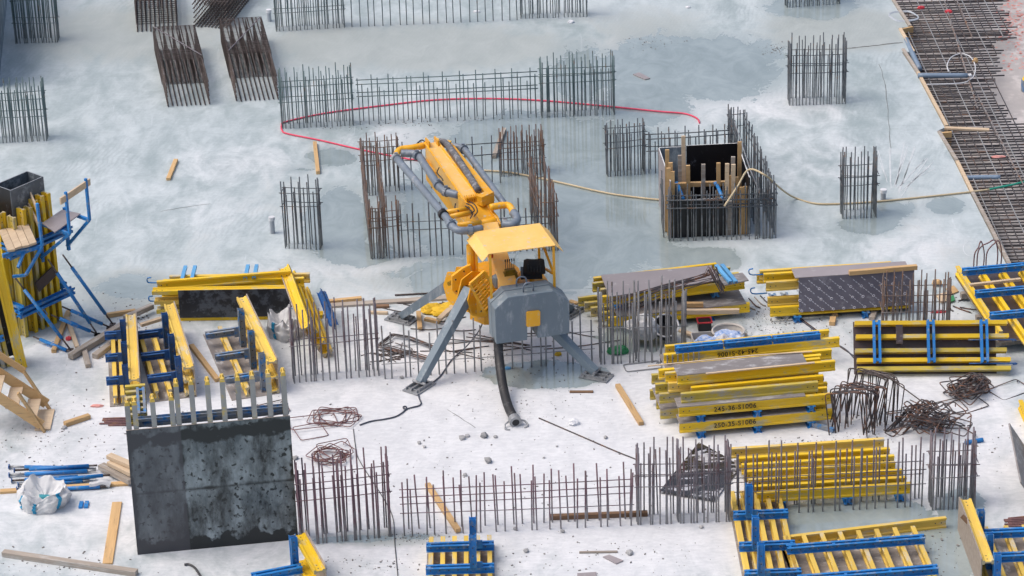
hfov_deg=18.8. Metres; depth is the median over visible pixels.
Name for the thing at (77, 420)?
timber
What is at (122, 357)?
corner formwork
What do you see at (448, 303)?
yellow webbing
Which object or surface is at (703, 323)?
crate
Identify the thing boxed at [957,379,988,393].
stirrup
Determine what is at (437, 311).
yellow webbing
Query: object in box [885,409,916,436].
stirrup
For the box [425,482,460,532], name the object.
timber
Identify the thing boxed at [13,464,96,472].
steel prop
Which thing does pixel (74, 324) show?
raking prop
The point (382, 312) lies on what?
timber
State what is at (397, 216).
starter bar cage
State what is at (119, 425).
loose bar
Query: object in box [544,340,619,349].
loose bar
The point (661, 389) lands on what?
panel formwork
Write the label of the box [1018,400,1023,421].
formwork beam
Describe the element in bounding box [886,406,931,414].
stirrup
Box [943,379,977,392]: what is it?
stirrup
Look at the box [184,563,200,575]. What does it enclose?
wire
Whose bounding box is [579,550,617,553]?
plank
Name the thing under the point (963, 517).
timber
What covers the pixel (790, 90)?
starter bar cage
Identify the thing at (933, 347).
panel formwork
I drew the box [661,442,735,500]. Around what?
plywood sheet
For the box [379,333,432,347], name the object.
bar bundle
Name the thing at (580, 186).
hose
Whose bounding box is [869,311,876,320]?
timber
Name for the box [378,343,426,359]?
bar bundle
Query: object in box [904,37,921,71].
plastic pipe
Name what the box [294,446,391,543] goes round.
starter bar cage
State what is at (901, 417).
stirrup
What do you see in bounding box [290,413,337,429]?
stirrup
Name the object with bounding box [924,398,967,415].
stirrup
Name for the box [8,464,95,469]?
steel prop
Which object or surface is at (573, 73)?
starter bar cage
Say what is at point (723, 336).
plastic bag
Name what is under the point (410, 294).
loose bar
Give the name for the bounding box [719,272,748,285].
plywood sheet
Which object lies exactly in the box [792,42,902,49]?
pour joint
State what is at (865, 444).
beam
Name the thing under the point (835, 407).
stirrup
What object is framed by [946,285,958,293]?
board scrap
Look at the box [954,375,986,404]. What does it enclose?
stirrup
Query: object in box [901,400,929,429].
stirrup
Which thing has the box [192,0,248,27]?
rebar cage
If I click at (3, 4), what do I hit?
cast wall
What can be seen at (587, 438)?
loose bar
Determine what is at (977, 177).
plastic pipe
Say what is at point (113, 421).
loose bar
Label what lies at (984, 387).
stirrup
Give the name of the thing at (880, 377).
stirrup
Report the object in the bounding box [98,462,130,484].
timber
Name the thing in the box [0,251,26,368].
leaning formwork
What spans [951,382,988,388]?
stirrup
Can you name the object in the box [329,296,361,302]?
timber
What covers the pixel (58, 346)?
raking prop
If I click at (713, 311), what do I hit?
timber
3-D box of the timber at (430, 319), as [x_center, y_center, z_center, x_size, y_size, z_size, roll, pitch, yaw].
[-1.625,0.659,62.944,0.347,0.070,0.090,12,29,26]
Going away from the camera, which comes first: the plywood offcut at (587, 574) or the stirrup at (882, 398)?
the plywood offcut at (587, 574)
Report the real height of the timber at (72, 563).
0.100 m
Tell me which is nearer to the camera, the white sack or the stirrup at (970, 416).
the stirrup at (970, 416)
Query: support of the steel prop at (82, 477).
on the steel prop
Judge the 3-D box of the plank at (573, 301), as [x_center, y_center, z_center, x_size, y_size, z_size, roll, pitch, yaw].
[1.271,0.290,63.516,0.214,0.040,0.090,17,31,34]
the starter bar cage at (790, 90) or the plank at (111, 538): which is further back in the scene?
the starter bar cage at (790, 90)
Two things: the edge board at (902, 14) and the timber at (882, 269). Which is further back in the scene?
the edge board at (902, 14)
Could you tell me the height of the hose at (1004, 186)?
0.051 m
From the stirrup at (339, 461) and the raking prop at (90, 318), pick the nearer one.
the stirrup at (339, 461)
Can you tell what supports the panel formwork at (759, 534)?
on the concrete slab
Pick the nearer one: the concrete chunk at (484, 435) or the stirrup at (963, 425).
the stirrup at (963, 425)
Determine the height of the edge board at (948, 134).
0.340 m
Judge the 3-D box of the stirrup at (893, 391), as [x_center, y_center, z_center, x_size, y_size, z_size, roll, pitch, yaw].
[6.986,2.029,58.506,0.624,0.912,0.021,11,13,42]
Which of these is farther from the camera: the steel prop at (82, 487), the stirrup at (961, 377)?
the stirrup at (961, 377)
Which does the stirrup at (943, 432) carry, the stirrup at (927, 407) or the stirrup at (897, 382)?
the stirrup at (927, 407)
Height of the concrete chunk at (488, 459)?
0.110 m
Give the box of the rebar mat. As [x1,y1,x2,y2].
[896,0,1023,262]
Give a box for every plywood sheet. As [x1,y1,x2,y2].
[601,265,719,296]
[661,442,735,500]
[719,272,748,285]
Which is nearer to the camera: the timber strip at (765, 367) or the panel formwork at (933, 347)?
the timber strip at (765, 367)
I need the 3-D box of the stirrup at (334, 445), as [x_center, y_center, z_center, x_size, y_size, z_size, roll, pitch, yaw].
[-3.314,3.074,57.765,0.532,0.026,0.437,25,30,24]
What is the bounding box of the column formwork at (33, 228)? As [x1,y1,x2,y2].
[0,171,90,337]
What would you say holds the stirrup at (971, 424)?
on the stirrup at (927, 407)
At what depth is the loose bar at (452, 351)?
61.62 m
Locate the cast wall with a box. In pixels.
[0,0,6,68]
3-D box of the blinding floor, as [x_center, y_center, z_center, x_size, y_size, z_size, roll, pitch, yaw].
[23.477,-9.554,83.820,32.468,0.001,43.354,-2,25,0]
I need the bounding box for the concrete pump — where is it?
[384,136,613,430]
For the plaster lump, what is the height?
0.115 m
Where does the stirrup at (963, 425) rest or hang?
on the stirrup at (948, 420)
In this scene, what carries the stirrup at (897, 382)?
on the concrete slab
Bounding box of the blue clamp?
[78,501,88,508]
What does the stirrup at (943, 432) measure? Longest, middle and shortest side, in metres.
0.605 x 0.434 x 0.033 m
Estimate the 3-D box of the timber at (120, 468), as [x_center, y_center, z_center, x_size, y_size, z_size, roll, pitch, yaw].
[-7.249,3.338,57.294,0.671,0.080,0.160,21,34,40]
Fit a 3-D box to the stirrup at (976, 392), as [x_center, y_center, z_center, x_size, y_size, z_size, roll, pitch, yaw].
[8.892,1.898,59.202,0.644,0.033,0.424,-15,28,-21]
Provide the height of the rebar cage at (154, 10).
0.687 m
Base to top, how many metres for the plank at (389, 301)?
0.050 m
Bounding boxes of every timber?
[1,549,137,575]
[51,310,70,352]
[63,413,90,426]
[65,316,78,347]
[68,322,119,359]
[82,349,90,367]
[92,339,117,358]
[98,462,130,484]
[106,453,129,468]
[107,308,135,317]
[107,461,129,476]
[123,303,153,318]
[140,317,161,326]
[166,159,177,180]
[189,344,218,381]
[313,141,319,173]
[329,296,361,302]
[371,310,387,314]
[424,317,440,323]
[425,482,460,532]
[437,305,452,320]
[492,128,505,158]
[553,510,647,519]
[615,383,643,425]
[687,302,702,307]
[687,308,738,314]
[829,316,835,325]
[848,264,917,275]
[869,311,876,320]
[960,514,970,523]
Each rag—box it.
[89,479,110,487]
[90,404,103,407]
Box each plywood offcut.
[577,572,595,575]
[603,555,622,563]
[633,72,649,79]
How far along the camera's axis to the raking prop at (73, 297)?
62.41 m
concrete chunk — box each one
[459,435,465,440]
[480,432,487,437]
[484,457,491,462]
[626,549,632,554]
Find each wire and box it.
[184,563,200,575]
[353,429,397,575]
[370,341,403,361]
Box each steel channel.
[317,288,338,328]
[714,264,731,283]
[720,264,737,283]
[812,422,834,432]
[964,438,983,444]
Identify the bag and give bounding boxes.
[17,474,71,514]
[267,304,302,342]
[694,334,715,341]
[713,329,744,337]
[715,333,732,339]
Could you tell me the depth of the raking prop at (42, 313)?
62.13 m
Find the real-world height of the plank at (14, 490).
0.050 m
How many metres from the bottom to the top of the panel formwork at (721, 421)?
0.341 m
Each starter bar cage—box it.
[0,76,48,142]
[10,0,59,43]
[273,0,345,31]
[277,62,353,128]
[280,174,322,249]
[288,297,379,382]
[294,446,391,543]
[358,132,399,192]
[359,140,387,258]
[367,195,400,258]
[497,124,545,176]
[520,0,586,18]
[527,153,558,250]
[537,49,616,117]
[596,275,686,363]
[603,118,647,176]
[633,435,732,524]
[660,170,668,239]
[666,182,773,241]
[727,104,777,238]
[784,0,839,7]
[785,32,848,105]
[838,146,879,218]
[878,269,953,320]
[926,427,979,509]
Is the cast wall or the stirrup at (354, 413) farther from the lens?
the cast wall
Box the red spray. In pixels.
[993,0,1023,70]
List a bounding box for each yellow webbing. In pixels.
[421,302,440,314]
[431,305,447,315]
[441,301,451,305]
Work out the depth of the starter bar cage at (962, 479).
55.28 m
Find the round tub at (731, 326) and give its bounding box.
[711,323,745,334]
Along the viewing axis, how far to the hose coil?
78.04 m
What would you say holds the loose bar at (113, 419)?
on the concrete slab
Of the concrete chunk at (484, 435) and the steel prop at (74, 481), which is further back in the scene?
the concrete chunk at (484, 435)
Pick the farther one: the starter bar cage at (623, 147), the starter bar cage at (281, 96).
the starter bar cage at (281, 96)
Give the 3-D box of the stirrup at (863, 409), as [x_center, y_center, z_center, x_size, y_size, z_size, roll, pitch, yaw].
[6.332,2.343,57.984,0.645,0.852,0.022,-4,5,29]
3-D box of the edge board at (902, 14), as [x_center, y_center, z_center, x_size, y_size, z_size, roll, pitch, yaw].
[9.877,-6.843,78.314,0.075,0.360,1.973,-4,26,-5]
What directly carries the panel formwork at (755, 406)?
on the panel formwork at (721, 421)
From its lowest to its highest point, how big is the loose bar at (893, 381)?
0.021 m
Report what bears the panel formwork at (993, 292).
on the concrete slab
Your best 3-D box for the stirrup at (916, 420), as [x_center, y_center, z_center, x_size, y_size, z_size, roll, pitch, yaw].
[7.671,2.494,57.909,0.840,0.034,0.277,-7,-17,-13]
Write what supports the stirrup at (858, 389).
on the concrete slab
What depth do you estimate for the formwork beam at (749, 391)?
58.06 m
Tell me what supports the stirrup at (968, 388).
on the stirrup
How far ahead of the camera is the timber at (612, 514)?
55.49 m
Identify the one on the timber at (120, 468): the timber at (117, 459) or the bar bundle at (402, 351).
the timber at (117, 459)
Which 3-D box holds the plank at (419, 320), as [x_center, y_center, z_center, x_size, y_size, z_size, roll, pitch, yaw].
[-1.891,0.651,62.886,0.100,0.050,0.775,-3,26,-2]
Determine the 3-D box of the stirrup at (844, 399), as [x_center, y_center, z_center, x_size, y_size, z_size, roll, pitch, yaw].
[6.518,2.260,58.145,0.635,0.852,0.022,23,19,16]
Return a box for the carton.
[691,331,716,341]
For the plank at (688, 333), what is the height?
0.050 m
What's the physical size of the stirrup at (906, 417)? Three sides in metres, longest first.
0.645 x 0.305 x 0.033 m
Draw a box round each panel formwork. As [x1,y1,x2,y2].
[146,264,322,320]
[278,264,332,357]
[426,516,494,575]
[578,290,749,326]
[592,262,744,308]
[649,387,677,418]
[651,373,688,403]
[658,348,834,385]
[659,329,839,367]
[674,381,831,422]
[676,404,832,438]
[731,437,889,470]
[731,482,801,575]
[741,454,909,507]
[748,261,913,322]
[782,526,938,575]
[853,319,1016,373]
[955,262,1023,345]
[1008,423,1023,487]
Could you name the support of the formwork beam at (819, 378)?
on the panel formwork at (755, 406)
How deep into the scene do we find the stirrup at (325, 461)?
57.70 m
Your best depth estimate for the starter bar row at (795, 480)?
55.34 m
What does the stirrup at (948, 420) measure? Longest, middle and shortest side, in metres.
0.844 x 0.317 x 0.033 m
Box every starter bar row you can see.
[350,0,517,26]
[356,67,537,124]
[381,310,594,378]
[399,196,552,257]
[399,462,633,535]
[401,135,501,189]
[645,124,733,173]
[732,437,925,512]
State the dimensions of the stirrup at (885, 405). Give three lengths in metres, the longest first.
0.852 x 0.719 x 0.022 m
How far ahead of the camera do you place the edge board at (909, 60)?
75.28 m
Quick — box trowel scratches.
[877,143,968,255]
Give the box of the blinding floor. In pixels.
[896,0,1023,260]
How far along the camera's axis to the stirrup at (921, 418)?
57.76 m
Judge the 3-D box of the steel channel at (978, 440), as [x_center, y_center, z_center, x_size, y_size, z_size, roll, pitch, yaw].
[8.628,2.860,57.636,0.371,0.069,0.091,-9,26,-15]
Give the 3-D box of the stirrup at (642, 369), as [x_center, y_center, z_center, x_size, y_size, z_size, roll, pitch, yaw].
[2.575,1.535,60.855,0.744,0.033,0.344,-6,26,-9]
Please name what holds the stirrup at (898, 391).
on the concrete slab
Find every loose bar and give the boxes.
[99,422,125,423]
[102,419,125,420]
[103,417,125,418]
[104,421,125,422]
[108,424,151,426]
[395,292,427,295]
[410,340,483,359]
[450,339,510,343]
[503,345,550,350]
[539,418,634,458]
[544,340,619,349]
[800,318,972,433]
[1004,518,1023,519]
[1004,519,1023,521]
[1004,523,1023,524]
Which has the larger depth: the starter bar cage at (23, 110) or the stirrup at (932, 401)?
the starter bar cage at (23, 110)
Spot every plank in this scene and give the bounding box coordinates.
[0,481,127,493]
[103,502,121,563]
[331,295,446,307]
[376,304,388,307]
[416,311,421,328]
[569,299,577,304]
[570,390,592,392]
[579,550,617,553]
[678,329,690,335]
[944,126,989,131]
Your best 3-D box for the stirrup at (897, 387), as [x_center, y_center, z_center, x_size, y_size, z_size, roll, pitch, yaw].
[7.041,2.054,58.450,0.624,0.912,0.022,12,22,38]
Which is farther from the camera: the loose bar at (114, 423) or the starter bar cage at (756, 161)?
the starter bar cage at (756, 161)
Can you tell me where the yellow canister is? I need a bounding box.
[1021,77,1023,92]
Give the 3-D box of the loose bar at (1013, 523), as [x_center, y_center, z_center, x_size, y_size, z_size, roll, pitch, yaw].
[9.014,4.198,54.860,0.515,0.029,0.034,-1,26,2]
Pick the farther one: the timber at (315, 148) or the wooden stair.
the timber at (315, 148)
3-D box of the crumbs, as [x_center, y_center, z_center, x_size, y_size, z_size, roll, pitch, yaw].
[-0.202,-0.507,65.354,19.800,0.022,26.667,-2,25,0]
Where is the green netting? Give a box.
[607,345,628,354]
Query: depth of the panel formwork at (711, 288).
62.63 m
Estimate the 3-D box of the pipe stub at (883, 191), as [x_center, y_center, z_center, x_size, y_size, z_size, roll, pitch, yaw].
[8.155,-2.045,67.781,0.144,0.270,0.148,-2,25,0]
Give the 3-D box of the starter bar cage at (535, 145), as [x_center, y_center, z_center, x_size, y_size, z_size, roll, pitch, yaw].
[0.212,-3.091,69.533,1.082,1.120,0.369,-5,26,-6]
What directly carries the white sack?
in the rubber tub
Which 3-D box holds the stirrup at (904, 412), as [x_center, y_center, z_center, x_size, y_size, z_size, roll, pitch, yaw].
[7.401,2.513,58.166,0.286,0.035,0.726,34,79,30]
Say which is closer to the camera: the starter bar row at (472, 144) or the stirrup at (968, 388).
the stirrup at (968, 388)
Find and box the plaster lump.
[568,418,579,425]
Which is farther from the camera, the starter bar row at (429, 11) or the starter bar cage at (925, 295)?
the starter bar row at (429, 11)
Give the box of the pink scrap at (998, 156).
[991,155,1005,157]
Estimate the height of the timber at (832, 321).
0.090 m
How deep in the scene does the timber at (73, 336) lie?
62.70 m
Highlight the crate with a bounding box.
[696,316,712,330]
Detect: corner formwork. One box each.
[104,312,140,406]
[138,301,196,401]
[203,294,279,400]
[251,529,326,575]
[958,497,1023,575]
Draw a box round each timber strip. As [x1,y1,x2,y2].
[648,351,811,366]
[706,362,814,374]
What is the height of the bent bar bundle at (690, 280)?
0.440 m
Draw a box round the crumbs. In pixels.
[1,36,1020,575]
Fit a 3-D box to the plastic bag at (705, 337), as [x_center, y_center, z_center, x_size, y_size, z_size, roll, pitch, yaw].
[3.874,1.065,61.349,0.524,0.214,0.413,-2,25,0]
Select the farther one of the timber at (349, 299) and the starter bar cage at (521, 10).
the starter bar cage at (521, 10)
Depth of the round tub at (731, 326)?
61.99 m
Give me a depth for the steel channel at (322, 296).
62.67 m
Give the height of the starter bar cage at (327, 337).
1.680 m
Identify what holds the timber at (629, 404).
on the concrete slab
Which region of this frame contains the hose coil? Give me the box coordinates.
[888,10,918,21]
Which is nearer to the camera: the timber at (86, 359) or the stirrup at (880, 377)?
the stirrup at (880, 377)
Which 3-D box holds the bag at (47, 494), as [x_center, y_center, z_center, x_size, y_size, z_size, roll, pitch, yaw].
[-8.578,3.740,56.457,1.009,0.486,0.848,-2,25,0]
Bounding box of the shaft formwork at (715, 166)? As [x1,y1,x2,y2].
[658,121,760,237]
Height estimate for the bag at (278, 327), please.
0.507 m
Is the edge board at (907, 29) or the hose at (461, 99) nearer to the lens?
the hose at (461, 99)
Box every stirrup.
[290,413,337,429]
[293,422,327,439]
[306,410,345,425]
[306,445,339,460]
[312,447,343,464]
[313,407,351,422]
[313,447,348,462]
[314,451,345,462]
[315,410,361,426]
[316,438,352,458]
[318,407,358,423]
[318,411,355,423]
[318,443,349,460]
[319,406,359,424]
[320,441,353,459]
[322,452,351,465]
[623,360,661,371]
[825,392,863,434]
[830,381,874,432]
[830,385,873,428]
[831,384,875,432]
[831,390,866,434]
[832,385,865,428]
[832,391,873,434]
[834,391,867,436]
[837,383,879,430]
[838,390,877,433]
[840,384,874,427]
[841,368,880,410]
[844,384,877,425]
[844,387,877,428]
[846,387,884,426]
[848,368,886,419]
[848,369,885,412]
[848,381,879,423]
[851,383,886,430]
[852,380,886,425]
[853,370,888,422]
[854,372,888,414]
[856,374,893,425]
[861,374,894,421]
[867,369,894,420]
[867,370,895,420]
[870,373,897,417]
[871,371,898,417]
[876,374,904,423]
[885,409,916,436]
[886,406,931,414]
[886,421,921,431]
[889,404,920,430]
[891,404,924,432]
[891,405,922,434]
[895,416,926,423]
[899,416,942,425]
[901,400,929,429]
[904,401,942,431]
[904,409,943,425]
[907,414,937,432]
[908,400,937,427]
[908,418,937,424]
[909,413,936,420]
[910,400,948,417]
[911,407,941,434]
[914,403,952,433]
[917,405,950,427]
[917,414,945,430]
[919,404,944,427]
[921,411,951,424]
[921,413,956,433]
[923,410,961,426]
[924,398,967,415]
[925,417,964,426]
[932,402,965,426]
[933,413,971,428]
[935,414,972,436]
[939,380,973,393]
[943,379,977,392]
[944,394,988,414]
[947,372,983,395]
[947,383,984,395]
[949,376,981,392]
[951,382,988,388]
[953,376,988,396]
[954,375,984,397]
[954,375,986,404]
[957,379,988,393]
[957,379,993,395]
[959,373,989,399]
[959,377,985,392]
[988,379,1023,399]
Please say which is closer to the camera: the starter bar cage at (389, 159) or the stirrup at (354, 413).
the stirrup at (354, 413)
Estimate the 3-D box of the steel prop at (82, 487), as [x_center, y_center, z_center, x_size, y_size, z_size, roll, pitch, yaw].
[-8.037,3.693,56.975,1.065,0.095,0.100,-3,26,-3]
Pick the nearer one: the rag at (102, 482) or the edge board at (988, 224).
the rag at (102, 482)
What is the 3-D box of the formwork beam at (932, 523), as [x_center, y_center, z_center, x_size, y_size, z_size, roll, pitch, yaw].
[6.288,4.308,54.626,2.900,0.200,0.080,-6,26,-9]
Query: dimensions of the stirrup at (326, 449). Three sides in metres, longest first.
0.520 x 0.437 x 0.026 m
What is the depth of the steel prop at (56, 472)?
57.51 m
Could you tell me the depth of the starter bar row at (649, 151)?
69.37 m
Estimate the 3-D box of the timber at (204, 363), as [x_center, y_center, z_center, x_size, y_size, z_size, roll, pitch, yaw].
[-6.131,1.488,61.492,0.100,0.080,1.694,-12,27,-20]
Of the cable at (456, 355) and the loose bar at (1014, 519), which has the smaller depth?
the loose bar at (1014, 519)
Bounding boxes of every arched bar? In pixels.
[973,241,984,266]
[976,239,997,265]
[985,240,1001,264]
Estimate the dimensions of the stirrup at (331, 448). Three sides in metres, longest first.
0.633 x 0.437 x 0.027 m
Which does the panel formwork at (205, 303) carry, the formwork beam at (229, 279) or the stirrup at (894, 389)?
the formwork beam at (229, 279)
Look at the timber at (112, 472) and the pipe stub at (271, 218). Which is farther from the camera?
the pipe stub at (271, 218)
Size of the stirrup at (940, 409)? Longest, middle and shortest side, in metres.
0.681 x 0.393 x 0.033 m
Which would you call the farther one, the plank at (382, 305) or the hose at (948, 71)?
the hose at (948, 71)
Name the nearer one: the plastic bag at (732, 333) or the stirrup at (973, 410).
the stirrup at (973, 410)
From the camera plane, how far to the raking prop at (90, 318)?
62.90 m
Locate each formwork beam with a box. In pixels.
[157,270,290,286]
[668,372,818,392]
[681,380,817,403]
[691,374,823,390]
[790,516,946,543]
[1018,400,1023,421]
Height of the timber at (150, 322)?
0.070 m
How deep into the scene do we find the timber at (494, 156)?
70.96 m
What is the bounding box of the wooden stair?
[0,351,54,432]
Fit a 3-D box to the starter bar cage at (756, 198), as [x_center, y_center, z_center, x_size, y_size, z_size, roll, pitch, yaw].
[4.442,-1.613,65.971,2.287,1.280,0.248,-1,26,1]
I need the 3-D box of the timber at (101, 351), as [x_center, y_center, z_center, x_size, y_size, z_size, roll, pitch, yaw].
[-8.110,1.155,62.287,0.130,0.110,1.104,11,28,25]
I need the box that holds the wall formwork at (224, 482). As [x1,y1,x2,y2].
[124,367,297,554]
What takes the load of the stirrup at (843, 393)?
on the concrete slab
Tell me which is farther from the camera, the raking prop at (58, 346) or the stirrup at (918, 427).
the raking prop at (58, 346)
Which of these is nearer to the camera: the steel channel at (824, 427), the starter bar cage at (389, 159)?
the steel channel at (824, 427)
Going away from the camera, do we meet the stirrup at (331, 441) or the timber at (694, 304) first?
the stirrup at (331, 441)
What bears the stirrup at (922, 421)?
on the stirrup at (971, 424)
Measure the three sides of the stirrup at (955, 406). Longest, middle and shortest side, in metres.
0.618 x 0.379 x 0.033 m
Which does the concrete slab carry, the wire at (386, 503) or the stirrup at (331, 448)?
the wire at (386, 503)
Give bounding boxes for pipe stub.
[266,9,271,21]
[268,215,274,233]
[880,188,886,199]
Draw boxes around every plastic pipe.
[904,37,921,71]
[918,73,967,77]
[967,175,999,179]
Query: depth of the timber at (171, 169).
70.31 m
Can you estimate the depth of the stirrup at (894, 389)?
58.34 m
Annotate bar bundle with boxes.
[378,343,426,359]
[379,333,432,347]
[604,266,724,310]
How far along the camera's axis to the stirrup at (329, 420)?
59.20 m
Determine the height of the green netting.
0.172 m
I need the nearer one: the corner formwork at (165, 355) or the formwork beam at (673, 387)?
the formwork beam at (673, 387)
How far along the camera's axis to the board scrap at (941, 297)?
63.22 m
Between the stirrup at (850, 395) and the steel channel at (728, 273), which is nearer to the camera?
the stirrup at (850, 395)
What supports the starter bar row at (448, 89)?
on the concrete slab
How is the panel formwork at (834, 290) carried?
on the concrete slab
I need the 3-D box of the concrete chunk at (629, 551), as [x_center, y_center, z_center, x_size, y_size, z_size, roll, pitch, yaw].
[2.072,4.647,54.345,0.114,0.104,0.145,-17,29,-29]
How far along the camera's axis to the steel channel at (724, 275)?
62.64 m
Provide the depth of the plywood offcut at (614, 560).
54.15 m
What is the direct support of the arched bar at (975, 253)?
on the concrete slab
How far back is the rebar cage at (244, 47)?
75.83 m
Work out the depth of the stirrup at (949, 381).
59.41 m
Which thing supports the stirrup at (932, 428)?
on the concrete slab
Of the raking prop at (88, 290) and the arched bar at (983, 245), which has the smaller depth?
the raking prop at (88, 290)
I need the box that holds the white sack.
[622,313,658,340]
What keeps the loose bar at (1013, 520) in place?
on the concrete slab
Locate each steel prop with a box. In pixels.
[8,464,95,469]
[8,469,95,476]
[11,475,81,482]
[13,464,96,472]
[16,479,89,489]
[54,474,109,480]
[68,485,105,489]
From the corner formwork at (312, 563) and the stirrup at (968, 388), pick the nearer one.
the corner formwork at (312, 563)
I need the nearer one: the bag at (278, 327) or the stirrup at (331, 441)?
the stirrup at (331, 441)
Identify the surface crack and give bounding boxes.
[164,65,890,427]
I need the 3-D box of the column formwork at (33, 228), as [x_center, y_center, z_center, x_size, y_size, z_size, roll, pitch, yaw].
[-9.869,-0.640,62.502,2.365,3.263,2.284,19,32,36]
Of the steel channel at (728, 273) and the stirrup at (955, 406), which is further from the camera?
the steel channel at (728, 273)
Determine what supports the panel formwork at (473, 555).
on the concrete slab
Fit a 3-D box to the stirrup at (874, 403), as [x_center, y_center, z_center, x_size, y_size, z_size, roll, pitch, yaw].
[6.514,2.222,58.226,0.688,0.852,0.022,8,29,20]
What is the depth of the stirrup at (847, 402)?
58.12 m
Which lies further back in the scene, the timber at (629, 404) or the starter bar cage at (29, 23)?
the starter bar cage at (29, 23)
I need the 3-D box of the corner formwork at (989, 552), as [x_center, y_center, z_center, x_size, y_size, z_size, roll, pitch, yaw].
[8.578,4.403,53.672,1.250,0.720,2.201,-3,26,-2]
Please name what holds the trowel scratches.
on the concrete slab
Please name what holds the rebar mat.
on the concrete slab
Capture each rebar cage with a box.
[134,0,177,31]
[152,25,209,106]
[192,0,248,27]
[219,16,278,101]
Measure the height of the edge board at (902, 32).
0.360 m
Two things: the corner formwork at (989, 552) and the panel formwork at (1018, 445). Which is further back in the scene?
the panel formwork at (1018, 445)
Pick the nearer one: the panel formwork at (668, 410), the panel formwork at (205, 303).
the panel formwork at (668, 410)
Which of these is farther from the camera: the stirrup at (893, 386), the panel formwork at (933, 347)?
the panel formwork at (933, 347)
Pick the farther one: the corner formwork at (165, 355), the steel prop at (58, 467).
the corner formwork at (165, 355)
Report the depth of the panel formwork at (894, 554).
53.80 m
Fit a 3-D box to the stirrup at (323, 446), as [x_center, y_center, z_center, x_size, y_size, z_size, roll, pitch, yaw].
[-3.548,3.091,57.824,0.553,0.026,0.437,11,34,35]
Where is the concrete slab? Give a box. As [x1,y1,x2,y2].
[0,0,1023,575]
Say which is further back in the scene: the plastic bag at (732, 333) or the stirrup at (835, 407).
the plastic bag at (732, 333)
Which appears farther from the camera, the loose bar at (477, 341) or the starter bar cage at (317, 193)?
the starter bar cage at (317, 193)
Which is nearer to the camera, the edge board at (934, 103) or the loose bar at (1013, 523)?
the loose bar at (1013, 523)
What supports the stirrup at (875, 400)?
on the concrete slab
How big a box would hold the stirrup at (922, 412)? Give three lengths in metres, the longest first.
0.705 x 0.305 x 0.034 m
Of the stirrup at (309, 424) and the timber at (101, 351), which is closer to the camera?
the stirrup at (309, 424)
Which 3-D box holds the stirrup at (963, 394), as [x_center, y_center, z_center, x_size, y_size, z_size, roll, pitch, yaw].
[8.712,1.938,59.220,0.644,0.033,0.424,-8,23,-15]
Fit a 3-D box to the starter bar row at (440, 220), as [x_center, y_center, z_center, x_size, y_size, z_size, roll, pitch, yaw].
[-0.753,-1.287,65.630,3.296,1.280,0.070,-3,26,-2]
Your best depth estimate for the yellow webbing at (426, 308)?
63.28 m
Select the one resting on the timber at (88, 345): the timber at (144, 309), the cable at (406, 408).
the timber at (144, 309)
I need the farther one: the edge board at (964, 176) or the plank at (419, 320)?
the edge board at (964, 176)
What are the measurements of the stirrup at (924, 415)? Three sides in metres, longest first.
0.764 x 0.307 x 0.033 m
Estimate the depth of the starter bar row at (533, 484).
55.05 m
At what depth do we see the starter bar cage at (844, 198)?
66.83 m
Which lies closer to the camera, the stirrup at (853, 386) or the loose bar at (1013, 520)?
the loose bar at (1013, 520)
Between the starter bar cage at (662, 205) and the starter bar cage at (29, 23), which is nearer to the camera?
the starter bar cage at (662, 205)
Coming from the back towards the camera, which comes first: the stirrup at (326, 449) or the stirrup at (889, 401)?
the stirrup at (889, 401)
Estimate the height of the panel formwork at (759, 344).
0.362 m
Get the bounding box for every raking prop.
[15,278,73,350]
[33,336,69,351]
[47,259,97,333]
[51,314,99,335]
[62,254,115,325]
[62,306,111,328]
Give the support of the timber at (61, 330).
on the concrete slab
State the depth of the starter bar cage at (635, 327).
60.82 m
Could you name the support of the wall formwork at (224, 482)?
on the concrete slab
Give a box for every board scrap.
[936,292,946,302]
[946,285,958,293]
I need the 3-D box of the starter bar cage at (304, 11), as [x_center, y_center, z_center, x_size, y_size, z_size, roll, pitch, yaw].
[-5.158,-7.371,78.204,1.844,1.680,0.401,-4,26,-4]
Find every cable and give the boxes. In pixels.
[359,394,421,424]
[433,324,482,381]
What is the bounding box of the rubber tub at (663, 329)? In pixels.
[654,314,678,340]
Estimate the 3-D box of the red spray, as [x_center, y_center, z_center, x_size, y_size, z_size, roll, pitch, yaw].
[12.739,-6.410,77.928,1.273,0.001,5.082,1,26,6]
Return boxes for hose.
[280,98,699,159]
[484,170,658,200]
[724,168,989,205]
[927,53,975,84]
[989,181,1023,189]
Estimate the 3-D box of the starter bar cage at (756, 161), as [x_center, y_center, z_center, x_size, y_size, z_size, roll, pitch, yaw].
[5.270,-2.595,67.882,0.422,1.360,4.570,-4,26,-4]
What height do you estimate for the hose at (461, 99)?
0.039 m
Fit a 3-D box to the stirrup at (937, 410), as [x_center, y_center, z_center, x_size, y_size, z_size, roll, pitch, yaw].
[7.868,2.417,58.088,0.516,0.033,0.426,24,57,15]
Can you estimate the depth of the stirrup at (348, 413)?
59.16 m
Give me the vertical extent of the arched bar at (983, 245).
0.827 m
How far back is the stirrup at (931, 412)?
57.66 m
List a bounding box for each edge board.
[892,0,911,26]
[899,28,914,51]
[902,26,912,39]
[902,48,918,71]
[916,71,947,131]
[938,131,958,160]
[942,131,951,145]
[955,160,973,193]
[971,191,1010,263]
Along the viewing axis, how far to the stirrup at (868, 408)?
57.84 m
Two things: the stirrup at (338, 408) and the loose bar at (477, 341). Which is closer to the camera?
the stirrup at (338, 408)

